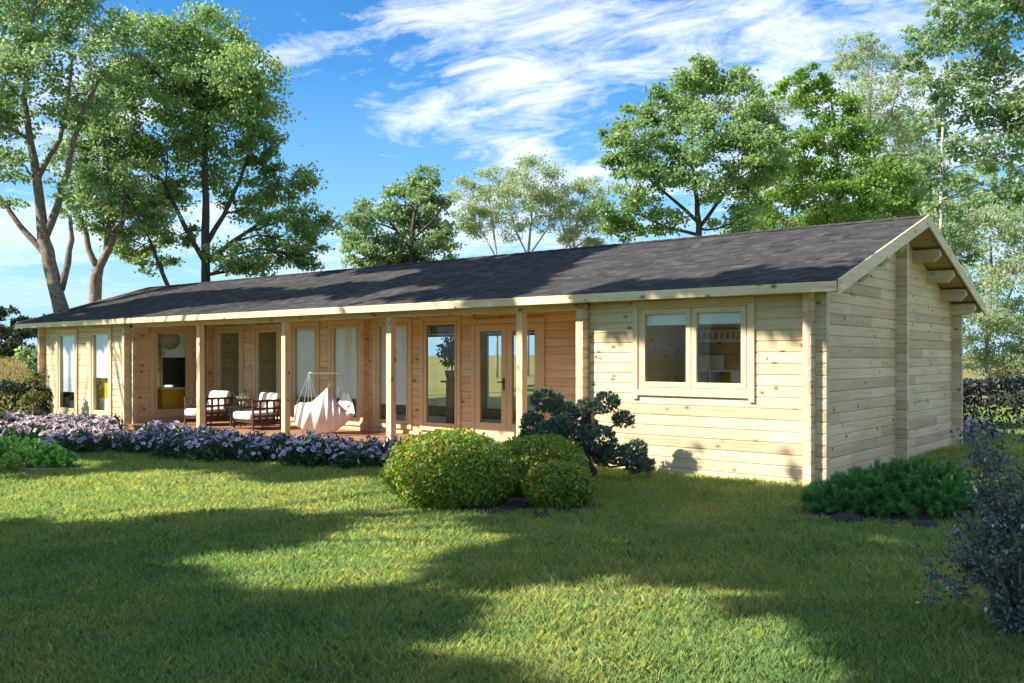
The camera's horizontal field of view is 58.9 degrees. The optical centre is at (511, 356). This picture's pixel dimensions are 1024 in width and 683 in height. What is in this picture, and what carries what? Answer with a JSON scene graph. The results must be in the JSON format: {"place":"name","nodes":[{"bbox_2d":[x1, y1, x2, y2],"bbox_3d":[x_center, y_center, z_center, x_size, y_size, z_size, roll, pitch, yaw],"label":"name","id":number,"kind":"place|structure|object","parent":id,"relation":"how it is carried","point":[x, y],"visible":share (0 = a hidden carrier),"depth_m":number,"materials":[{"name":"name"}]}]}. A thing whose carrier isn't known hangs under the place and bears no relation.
{"place":"outdoors","nodes":[
{"label":"outdoors","id":0,"kind":"place"},
{"bbox_2d":[0,355,107,408],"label":"meadow grass","id":1,"kind":"structure","parent":0,"point":[19,373],"depth_m":43.96,"materials":[{"name":"plant"}]},
{"bbox_2d":[0,355,1023,682],"bbox_3d":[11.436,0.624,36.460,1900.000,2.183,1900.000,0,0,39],"label":"ground","id":2,"kind":"structure","parent":0,"point":[436,387],"depth_m":31.96,"materials":[{"name":"plant"}]},
{"bbox_2d":[0,451,23,473],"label":"lime plant","id":3,"kind":"object","parent":2,"relation":"on","point":[9,463],"visible":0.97,"depth_m":12.16,"materials":[{"name":"green plant"}]},
{"bbox_2d":[0,422,28,445],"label":"flower clump","id":4,"kind":"object","parent":2,"relation":"on","point":[11,430],"visible":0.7,"depth_m":16.94,"materials":[{"name":"pink plant"}]},
{"bbox_2d":[0,327,35,358],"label":"meadow bush","id":5,"kind":"object","parent":2,"relation":"on","point":[12,342],"visible":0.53,"depth_m":53.24,"materials":[{"name":"green plant"}]},
{"bbox_2d":[0,304,37,349],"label":"dark pine","id":6,"kind":"object","parent":2,"relation":"on","point":[24,333],"visible":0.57,"depth_m":65.86,"materials":[{"name":"green plant"}]},
{"bbox_2d":[12,342,37,369],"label":"meadow bush","id":7,"kind":"object","parent":2,"relation":"on","point":[24,355],"visible":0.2,"depth_m":45.91,"materials":[{"name":"green plant"}]},
{"bbox_2d":[0,378,65,416],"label":"hedge","id":8,"kind":"object","parent":2,"relation":"on","point":[19,389],"visible":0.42,"depth_m":23.09,"materials":[{"name":"green plant"}]},
{"bbox_2d":[17,370,49,418],"bbox_3d":[-11.473,1.052,21.601,1.155,1.559,0.765,0,0,39],"label":"corner shrub","id":9,"kind":"object","parent":2,"relation":"on","point":[31,396],"visible":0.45,"depth_m":21.52,"materials":[{"name":"green plant"}]},
{"bbox_2d":[26,416,51,437],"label":"flower clump","id":10,"kind":"object","parent":2,"relation":"on","point":[39,419],"visible":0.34,"depth_m":17.64,"materials":[{"name":"pink plant"}]},
{"bbox_2d":[25,421,52,440],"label":"flower clump","id":11,"kind":"object","parent":2,"relation":"on","point":[38,429],"visible":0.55,"depth_m":17.25,"materials":[{"name":"pink plant"}]},
{"bbox_2d":[0,465,82,472],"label":"mulch bed","id":12,"kind":"object","parent":2,"relation":"on","point":[29,469],"visible":0.33,"depth_m":12.79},
{"bbox_2d":[0,435,78,467],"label":"dwarf pine","id":13,"kind":"object","parent":12,"relation":"on","point":[38,456],"visible":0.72,"depth_m":12.99,"materials":[{"name":"green plant"}]},
{"bbox_2d":[42,429,67,449],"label":"flower clump","id":14,"kind":"object","parent":2,"relation":"on","point":[49,437],"visible":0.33,"depth_m":14.86,"materials":[{"name":"purple plant"}]},
{"bbox_2d":[47,432,77,454],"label":"flower clump","id":15,"kind":"object","parent":2,"relation":"on","point":[69,441],"visible":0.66,"depth_m":14.61,"materials":[{"name":"green plant"}]},
{"bbox_2d":[0,0,160,313],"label":"tall tree","id":16,"kind":"object","parent":2,"relation":"on","point":[29,38],"visible":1,"depth_m":23.91,"materials":[{"name":"green plant"}]},
{"bbox_2d":[65,428,99,452],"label":"flower clump","id":17,"kind":"object","parent":2,"relation":"on","point":[80,439],"visible":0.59,"depth_m":15.04,"materials":[{"name":"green plant"}]},
{"bbox_2d":[68,425,96,450],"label":"flower clump","id":18,"kind":"object","parent":2,"relation":"on","point":[78,429],"visible":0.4,"depth_m":15.44,"materials":[{"name":"pink plant"}]},
{"bbox_2d":[73,436,102,452],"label":"flower clump","id":19,"kind":"object","parent":2,"relation":"on","point":[91,445],"visible":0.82,"depth_m":15.03,"materials":[{"name":"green plant"}]},
{"bbox_2d":[82,417,108,433],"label":"flower clump","id":20,"kind":"object","parent":2,"relation":"on","point":[95,425],"visible":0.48,"depth_m":17.41,"materials":[{"name":"pink plant"}]},
{"bbox_2d":[95,430,118,450],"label":"flower clump","id":21,"kind":"object","parent":2,"relation":"on","point":[107,442],"visible":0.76,"depth_m":15.48,"materials":[{"name":"plant"}]},
{"bbox_2d":[36,93,183,401],"bbox_3d":[-11.959,-3.051,26.850,4.233,9.707,3.438,0,0,39],"label":"forked tree","id":22,"kind":"object","parent":2,"relation":"on","point":[99,141],"visible":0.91,"depth_m":26.70,"materials":[{"name":"green plant"}]},
{"bbox_2d":[99,416,127,430],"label":"flower clump","id":23,"kind":"object","parent":2,"relation":"on","point":[112,418],"visible":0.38,"depth_m":17.91,"materials":[{"name":"pink plant"}]},
{"bbox_2d":[111,431,134,451],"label":"flower clump","id":24,"kind":"object","parent":2,"relation":"on","point":[122,437],"visible":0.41,"depth_m":15.47,"materials":[{"name":"purple plant"}]},
{"bbox_2d":[113,434,142,452],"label":"flower clump","id":25,"kind":"object","parent":2,"relation":"on","point":[123,449],"visible":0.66,"depth_m":14.97,"materials":[{"name":"green plant"}]},
{"bbox_2d":[126,435,152,453],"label":"flower clump","id":26,"kind":"object","parent":2,"relation":"on","point":[139,447],"visible":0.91,"depth_m":14.87,"materials":[{"name":"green plant"}]},
{"bbox_2d":[136,430,156,451],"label":"flower clump","id":27,"kind":"object","parent":2,"relation":"on","point":[149,437],"visible":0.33,"depth_m":15.40,"materials":[{"name":"purple plant"}]},
{"bbox_2d":[136,420,161,432],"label":"flower clump","id":28,"kind":"object","parent":2,"relation":"on","point":[145,425],"visible":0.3,"depth_m":16.77,"materials":[{"name":"purple plant"}]},
{"bbox_2d":[146,435,170,456],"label":"flower clump","id":29,"kind":"object","parent":2,"relation":"on","point":[152,445],"visible":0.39,"depth_m":14.41,"materials":[{"name":"purple plant"}]},
{"bbox_2d":[149,425,176,450],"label":"flower clump","id":30,"kind":"object","parent":2,"relation":"on","point":[165,431],"visible":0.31,"depth_m":15.28,"materials":[{"name":"purple plant"}]},
{"bbox_2d":[155,432,183,458],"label":"flower clump","id":31,"kind":"object","parent":2,"relation":"on","point":[169,448],"visible":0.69,"depth_m":14.16,"materials":[{"name":"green plant"}]},
{"bbox_2d":[159,420,181,432],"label":"flower clump","id":32,"kind":"object","parent":2,"relation":"on","point":[170,425],"visible":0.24,"depth_m":16.46,"materials":[{"name":"purple plant"}]},
{"bbox_2d":[169,433,199,459],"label":"flower clump","id":33,"kind":"object","parent":2,"relation":"on","point":[179,441],"visible":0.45,"depth_m":14.09,"materials":[{"name":"purple plant"}]},
{"bbox_2d":[174,436,205,459],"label":"flower clump","id":34,"kind":"object","parent":2,"relation":"on","point":[190,443],"visible":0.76,"depth_m":13.73,"materials":[{"name":"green plant"}]},
{"bbox_2d":[61,0,345,285],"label":"broad tree","id":35,"kind":"object","parent":2,"relation":"on","point":[189,68],"visible":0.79,"depth_m":27.70,"materials":[{"name":"green plant"}]},
{"bbox_2d":[198,425,221,437],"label":"flower clump","id":36,"kind":"object","parent":2,"relation":"on","point":[213,430],"visible":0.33,"depth_m":15.43,"materials":[{"name":"purple plant"}]},
{"bbox_2d":[195,433,232,462],"bbox_3d":[-4.453,1.384,13.581,0.570,0.510,0.527,0,0,17],"label":"flower clump","id":37,"kind":"object","parent":2,"relation":"on","point":[208,454],"visible":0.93,"depth_m":13.51,"materials":[{"name":"green plant"}]},
{"bbox_2d":[213,433,242,458],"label":"flower clump","id":38,"kind":"object","parent":2,"relation":"on","point":[228,439],"visible":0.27,"depth_m":13.94,"materials":[{"name":"purple plant"}]},
{"bbox_2d":[225,433,254,461],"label":"flower clump","id":39,"kind":"object","parent":2,"relation":"on","point":[239,442],"visible":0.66,"depth_m":13.63,"materials":[{"name":"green plant"}]},
{"bbox_2d":[237,443,269,462],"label":"flower clump","id":40,"kind":"object","parent":2,"relation":"on","point":[245,458],"visible":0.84,"depth_m":13.24,"materials":[{"name":"green plant"}]},
{"bbox_2d":[249,440,281,462],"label":"flower clump","id":41,"kind":"object","parent":2,"relation":"on","point":[269,457],"visible":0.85,"depth_m":13.24,"materials":[{"name":"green plant"}]},
{"bbox_2d":[268,432,296,461],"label":"flower clump","id":42,"kind":"object","parent":2,"relation":"on","point":[279,437],"visible":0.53,"depth_m":13.47,"materials":[{"name":"purple plant"}]},
{"bbox_2d":[276,436,310,467],"bbox_3d":[-3.062,1.396,12.937,0.601,0.537,0.624,0,0,32],"label":"flower clump","id":43,"kind":"object","parent":2,"relation":"on","point":[295,456],"visible":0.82,"depth_m":12.86,"materials":[{"name":"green plant"}]},
{"bbox_2d":[293,429,319,441],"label":"flower clump","id":44,"kind":"object","parent":2,"relation":"on","point":[309,432],"visible":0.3,"depth_m":14.18,"materials":[{"name":"purple plant"}]},
{"bbox_2d":[295,441,331,468],"bbox_3d":[-2.785,1.421,12.779,0.504,0.465,0.501,0,0,35],"label":"flower clump","id":45,"kind":"object","parent":2,"relation":"on","point":[312,459],"visible":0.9,"depth_m":12.71,"materials":[{"name":"green plant"}]},
{"bbox_2d":[297,435,332,464],"bbox_3d":[-2.826,1.366,13.000,0.557,0.525,0.576,0,0,3],"label":"flower clump","id":46,"kind":"object","parent":2,"relation":"on","point":[326,445],"visible":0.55,"depth_m":12.96,"materials":[{"name":"purple plant"}]},
{"bbox_2d":[322,432,346,446],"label":"flower clump","id":47,"kind":"object","parent":2,"relation":"on","point":[330,439],"visible":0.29,"depth_m":13.73,"materials":[{"name":"purple plant"}]},
{"bbox_2d":[322,439,356,467],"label":"flower clump","id":48,"kind":"object","parent":2,"relation":"on","point":[330,451],"visible":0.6,"depth_m":12.93,"materials":[{"name":"purple plant"}]},
{"bbox_2d":[328,445,363,469],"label":"flower clump","id":49,"kind":"object","parent":2,"relation":"on","point":[349,460],"visible":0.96,"depth_m":12.51,"materials":[{"name":"green plant"}]},
{"bbox_2d":[352,435,384,450],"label":"flower clump","id":50,"kind":"object","parent":2,"relation":"on","point":[372,440],"visible":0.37,"depth_m":13.57,"materials":[{"name":"purple plant"}]},
{"bbox_2d":[355,448,382,467],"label":"flower clump","id":51,"kind":"object","parent":2,"relation":"on","point":[370,458],"visible":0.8,"depth_m":12.62,"materials":[{"name":"green plant"}]},
{"bbox_2d":[356,442,384,465],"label":"flower clump","id":52,"kind":"object","parent":2,"relation":"on","point":[375,446],"visible":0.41,"depth_m":13.00,"materials":[{"name":"purple plant"}]},
{"bbox_2d":[378,441,402,466],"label":"flower clump","id":53,"kind":"object","parent":2,"relation":"on","point":[384,456],"visible":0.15,"depth_m":12.53,"materials":[{"name":"purple plant"}]},
{"bbox_2d":[335,164,465,268],"bbox_3d":[-4.212,-2.777,34.079,4.851,8.687,4.625,0,0,-16],"label":"tree","id":54,"kind":"object","parent":2,"relation":"on","point":[419,192],"visible":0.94,"depth_m":33.79,"materials":[{"name":"green plant"}]},
{"bbox_2d":[446,164,517,377],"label":"birch","id":55,"kind":"object","parent":2,"relation":"on","point":[471,225],"visible":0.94,"depth_m":40.98,"materials":[{"name":"green plant"}]},
{"bbox_2d":[15,215,986,484],"bbox_3d":[-2.323,-0.127,19.540,21.236,3.793,7.256,0,0,39],"label":"log cabin","id":56,"kind":"object","parent":2,"relation":"on","point":[845,353],"visible":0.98,"depth_m":14.17,"materials":[{"name":"brown wood"}]},
{"bbox_2d":[56,329,77,414],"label":"window","id":57,"kind":"structure","parent":56,"relation":"in","point":[63,332],"depth_m":22.66,"materials":[{"name":"beige wood"}]},
{"bbox_2d":[63,392,73,407],"bbox_3d":[-11.193,1.169,23.090,0.440,0.650,0.433,0,0,39],"label":"table lamp","id":58,"kind":"object","parent":56,"relation":"on","point":[69,403],"visible":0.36,"depth_m":22.92,"materials":[{"name":"black metal"}]},
{"bbox_2d":[89,327,111,417],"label":"window","id":59,"kind":"structure","parent":56,"relation":"in","point":[93,332],"depth_m":21.65,"materials":[{"name":"beige wood"}]},
{"bbox_2d":[98,379,107,410],"bbox_3d":[-9.020,1.014,22.357,1.000,0.960,1.920,0,0,39],"label":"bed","id":60,"kind":"object","parent":56,"relation":"on","point":[102,394],"visible":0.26,"depth_m":21.77,"materials":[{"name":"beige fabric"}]},
{"bbox_2d":[160,334,179,349],"bbox_3d":[-8.463,-0.489,22.407,0.476,0.618,0.476,0,0,39],"label":"pendant lamp","id":61,"kind":"object","parent":56,"relation":"hanging from","point":[169,341],"visible":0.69,"depth_m":22.23,"materials":[{"name":"white paper"}]},
{"bbox_2d":[157,387,184,409],"bbox_3d":[-7.996,1.114,22.222,0.500,0.760,1.560,0,0,39],"label":"sideboard","id":62,"kind":"object","parent":56,"relation":"on","point":[170,397],"visible":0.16,"depth_m":21.68,"materials":[{"name":"yellow paint"}]},
{"bbox_2d":[162,357,184,386],"bbox_3d":[-8.012,0.372,22.106,0.200,0.720,1.100,0,0,39],"label":"television","id":63,"kind":"object","parent":62,"relation":"on","point":[173,370],"visible":0.56,"depth_m":21.88,"materials":[{"name":"black metal"}]},
{"bbox_2d":[150,326,193,417],"bbox_3d":[-8.052,0.340,21.404,0.133,2.140,1.100,0,0,39],"label":"window","id":64,"kind":"structure","parent":56,"relation":"in","point":[188,331],"depth_m":21.36,"materials":[{"name":"brown wood"}]},
{"bbox_2d":[184,390,233,426],"bbox_3d":[-6.735,1.131,20.126,0.770,0.753,0.814,0,0,35],"label":"armchair","id":65,"kind":"object","parent":56,"relation":"on","point":[217,404],"visible":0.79,"depth_m":20.03,"materials":[{"name":"brown wood"}]},
{"bbox_2d":[215,325,243,416],"bbox_3d":[-6.706,0.345,21.598,1.130,2.170,0.133,0,0,39],"label":"window","id":66,"kind":"structure","parent":56,"relation":"in","point":[219,330],"depth_m":21.65,"materials":[{"name":"brown wood"}]},
{"bbox_2d":[233,392,280,430],"bbox_3d":[-5.335,1.131,19.041,0.770,0.753,0.814,0,0,42],"label":"armchair","id":67,"kind":"object","parent":56,"relation":"on","point":[262,413],"visible":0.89,"depth_m":18.90,"materials":[{"name":"brown wood"}]},
{"bbox_2d":[253,324,280,418],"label":"window","id":68,"kind":"structure","parent":56,"relation":"in","point":[276,328],"depth_m":20.85,"materials":[{"name":"brown wood"}]},
{"bbox_2d":[290,321,320,420],"bbox_3d":[-4.504,0.320,19.812,1.000,2.180,0.133,0,0,39],"label":"window","id":69,"kind":"structure","parent":56,"relation":"in","point":[315,325],"depth_m":20.00,"materials":[{"name":"brown wood"}]},
{"bbox_2d":[294,320,354,433],"bbox_3d":[-3.693,0.152,17.828,1.158,2.705,0.820,0,0,-18],"label":"hammock chair","id":70,"kind":"object","parent":56,"relation":"on","point":[324,412],"visible":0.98,"depth_m":17.59,"materials":[{"name":"fabric"}]},
{"bbox_2d":[328,320,359,425],"bbox_3d":[-3.471,0.320,18.974,1.040,2.180,0.133,0,0,39],"label":"window","id":71,"kind":"structure","parent":56,"relation":"in","point":[332,325],"depth_m":18.92,"materials":[{"name":"brown wood"}]},
{"bbox_2d":[373,318,411,428],"bbox_3d":[-2.357,0.320,18.070,1.090,2.180,0.133,0,0,39],"label":"window","id":72,"kind":"structure","parent":56,"relation":"in","point":[377,421],"depth_m":18.20,"materials":[{"name":"brown wood"}]},
{"bbox_2d":[420,316,460,430],"bbox_3d":[-1.340,0.320,17.244,1.050,2.180,0.133,0,0,39],"label":"window","id":73,"kind":"structure","parent":56,"relation":"in","point":[442,320],"depth_m":17.27,"materials":[{"name":"brown wood"}]},
{"bbox_2d":[428,333,453,409],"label":"window","id":74,"kind":"structure","parent":56,"relation":"in","point":[429,334],"depth_m":23.32,"materials":[{"name":"brown wood"}]},
{"bbox_2d":[440,380,453,423],"bbox_3d":[-1.206,0.984,18.258,0.340,1.020,0.340,0,0,39],"label":"plant stand","id":75,"kind":"object","parent":56,"relation":"on","point":[449,401],"visible":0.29,"depth_m":18.16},
{"bbox_2d":[436,334,453,380],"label":"potted plant","id":76,"kind":"object","parent":75,"relation":"on","point":[447,349],"visible":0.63,"depth_m":18.17,"materials":[{"name":"green plant"}]},
{"bbox_2d":[475,324,506,440],"bbox_3d":[-0.394,0.470,16.405,0.747,2.120,0.136,0,0,39],"label":"door","id":77,"kind":"structure","parent":56,"relation":"in","point":[498,431],"depth_m":16.39,"materials":[{"name":"brown wood"}]},
{"bbox_2d":[483,331,533,413],"bbox_3d":[0.119,0.370,21.718,2.200,2.120,0.133,0,0,39],"label":"window","id":78,"kind":"structure","parent":56,"relation":"in","point":[486,408],"depth_m":22.30,"materials":[{"name":"brown wood"}]},
{"bbox_2d":[507,323,539,440],"bbox_3d":[0.213,0.470,15.958,0.747,2.120,0.065,0,0,39],"label":"door","id":79,"kind":"structure","parent":56,"relation":"in","point":[511,427],"depth_m":16.10,"materials":[{"name":"brown wood"}]},
{"bbox_2d":[632,296,754,402],"bbox_3d":[2.332,-0.092,11.691,1.730,1.305,0.133,0,0,39],"label":"window","id":80,"kind":"structure","parent":56,"relation":"in","point":[690,307],"depth_m":11.63,"materials":[{"name":"beige wood"}]},
{"bbox_2d":[684,355,723,382],"bbox_3d":[3.036,0.734,14.353,0.450,1.520,0.520,0,0,39],"label":"cabinet","id":81,"kind":"object","parent":56,"relation":"on","point":[710,362],"visible":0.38,"depth_m":14.10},
{"bbox_2d":[684,325,740,354],"bbox_3d":[3.769,0.467,13.836,2.500,2.054,0.060,0,0,39],"label":"bunk rail","id":82,"kind":"object","parent":56,"relation":"on","point":[707,340],"visible":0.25,"depth_m":14.27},
{"bbox_2d":[698,370,740,382],"bbox_3d":[3.082,0.847,13.814,0.760,1.295,0.360,0,0,39],"label":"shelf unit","id":83,"kind":"object","parent":56,"relation":"on","point":[724,376],"visible":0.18,"depth_m":13.72,"materials":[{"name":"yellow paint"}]},
{"bbox_2d":[0,408,1023,682],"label":"lawn grass","id":84,"kind":"structure","parent":2,"relation":"on","point":[606,580],"depth_m":5.91,"materials":[{"name":"plant"}]},
{"bbox_2d":[425,495,598,513],"bbox_3d":[-0.050,1.518,9.300,1.993,0.079,1.236,0,0,-5],"label":"mulch bed","id":85,"kind":"object","parent":2,"relation":"on","point":[514,502],"visible":0.23,"depth_m":9.04,"materials":[{"name":"soil"}]},
{"bbox_2d":[377,425,524,509],"bbox_3d":[-0.609,1.132,9.260,1.475,0.856,1.456,0,0,39],"label":"round bush","id":86,"kind":"object","parent":85,"relation":"on","point":[435,490],"visible":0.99,"depth_m":8.86,"materials":[{"name":"green plant"}]},
{"bbox_2d":[488,433,590,495],"bbox_3d":[0.286,1.209,10.037,1.230,0.733,1.163,0,0,39],"label":"round bush","id":87,"kind":"object","parent":85,"relation":"on","point":[566,449],"visible":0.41,"depth_m":9.77,"materials":[{"name":"green plant"}]},
{"bbox_2d":[520,458,597,509],"bbox_3d":[0.463,1.283,9.022,0.772,0.562,0.795,0,0,39],"label":"round bush","id":88,"kind":"object","parent":85,"relation":"on","point":[558,489],"visible":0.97,"depth_m":8.82,"materials":[{"name":"green plant"}]},
{"bbox_2d":[487,150,584,375],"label":"birch","id":89,"kind":"object","parent":2,"relation":"on","point":[531,203],"visible":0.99,"depth_m":41.50,"materials":[{"name":"green plant"}]},
{"bbox_2d":[545,174,614,247],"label":"birch","id":90,"kind":"object","parent":2,"relation":"on","point":[569,236],"visible":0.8,"depth_m":42.97,"materials":[{"name":"green plant"}]},
{"bbox_2d":[516,387,656,475],"bbox_3d":[0.898,0.932,11.324,1.788,1.134,0.833,0,0,14],"label":"topiary pine","id":91,"kind":"object","parent":2,"relation":"on","point":[602,452],"visible":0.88,"depth_m":11.28,"materials":[{"name":"green plant"}]},
{"bbox_2d":[585,49,796,242],"bbox_3d":[5.409,-3.603,26.557,6.522,10.606,4.235,0,0,-13],"label":"round tree","id":92,"kind":"object","parent":2,"relation":"on","point":[704,80],"visible":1,"depth_m":26.31,"materials":[{"name":"green plant"}]},
{"bbox_2d":[719,147,862,233],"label":"background tree","id":93,"kind":"object","parent":2,"relation":"on","point":[820,201],"visible":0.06,"depth_m":43.57,"materials":[{"name":"green plant"}]},
{"bbox_2d":[739,60,933,230],"bbox_3d":[10.739,-3.947,29.788,6.462,11.115,3.390,0,0,13],"label":"lime tree","id":94,"kind":"object","parent":2,"relation":"on","point":[897,199],"visible":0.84,"depth_m":29.50,"materials":[{"name":"green plant"}]},
{"bbox_2d":[738,26,946,196],"bbox_3d":[13.070,-6.183,36.860,8.913,14.947,4.686,0,0,-18],"label":"feathery tree","id":95,"kind":"object","parent":2,"relation":"on","point":[863,84],"visible":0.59,"depth_m":37.02,"materials":[{"name":"green plant"}]},
{"bbox_2d":[830,513,862,523],"bbox_3d":[3.108,1.511,8.451,0.298,0.112,0.190,0,0,-3],"label":"edging stone","id":96,"kind":"object","parent":2,"relation":"on","point":[845,517],"visible":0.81,"depth_m":8.39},
{"bbox_2d":[801,507,974,522],"bbox_3d":[3.750,1.529,8.900,1.896,0.074,0.998,0,0,4],"label":"mulch bed","id":97,"kind":"object","parent":2,"relation":"on","point":[901,516],"visible":0.14,"depth_m":8.58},
{"bbox_2d":[798,455,990,520],"bbox_3d":[3.776,1.256,8.900,1.934,0.598,1.143,0,0,3],"label":"dwarf pine","id":98,"kind":"object","parent":97,"relation":"on","point":[892,486],"visible":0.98,"depth_m":8.74,"materials":[{"name":"green plant"}]},
{"bbox_2d":[856,118,977,239],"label":"background tree","id":99,"kind":"object","parent":2,"relation":"on","point":[945,167],"visible":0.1,"depth_m":44.85,"materials":[{"name":"green plant"}]},
{"bbox_2d":[911,520,940,529],"bbox_3d":[3.711,1.518,8.156,0.275,0.098,0.176,0,0,9],"label":"edging stone","id":100,"kind":"object","parent":2,"relation":"on","point":[933,524],"visible":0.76,"depth_m":8.10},
{"bbox_2d":[829,162,1023,266],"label":"spreading tree","id":101,"kind":"object","parent":2,"relation":"on","point":[972,201],"visible":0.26,"depth_m":31.95,"materials":[{"name":"green plant"}]},
{"bbox_2d":[897,0,1023,241],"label":"white trunk tree","id":102,"kind":"object","parent":2,"relation":"on","point":[992,39],"visible":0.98,"depth_m":19.87,"materials":[{"name":"green plant"}]},
{"bbox_2d":[908,405,1023,635],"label":"blue grey shrub","id":103,"kind":"object","parent":2,"relation":"on","point":[1008,543],"visible":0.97,"depth_m":4.91,"materials":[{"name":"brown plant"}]},
{"bbox_2d":[918,197,1023,407],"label":"weeping tree","id":104,"kind":"object","parent":2,"relation":"on","point":[994,321],"visible":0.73,"depth_m":26.59,"materials":[{"name":"green plant"}]},
{"bbox_2d":[963,416,985,434],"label":"pink plant","id":105,"kind":"object","parent":2,"relation":"on","point":[971,424],"visible":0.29,"depth_m":17.13,"materials":[{"name":"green plant"}]},
{"bbox_2d":[979,417,1001,437],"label":"pink plant","id":106,"kind":"object","parent":2,"relation":"on","point":[990,423],"visible":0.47,"depth_m":16.92,"materials":[{"name":"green plant"}]},
{"bbox_2d":[963,371,1023,429],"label":"hedge","id":107,"kind":"object","parent":2,"relation":"on","point":[976,387],"visible":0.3,"depth_m":18.93,"materials":[{"name":"green plant"}]},
{"bbox_2d":[0,0,1023,355],"label":"sky","id":108,"kind":"structure","parent":0,"point":[385,89],"materials":[{"name":"blue"}]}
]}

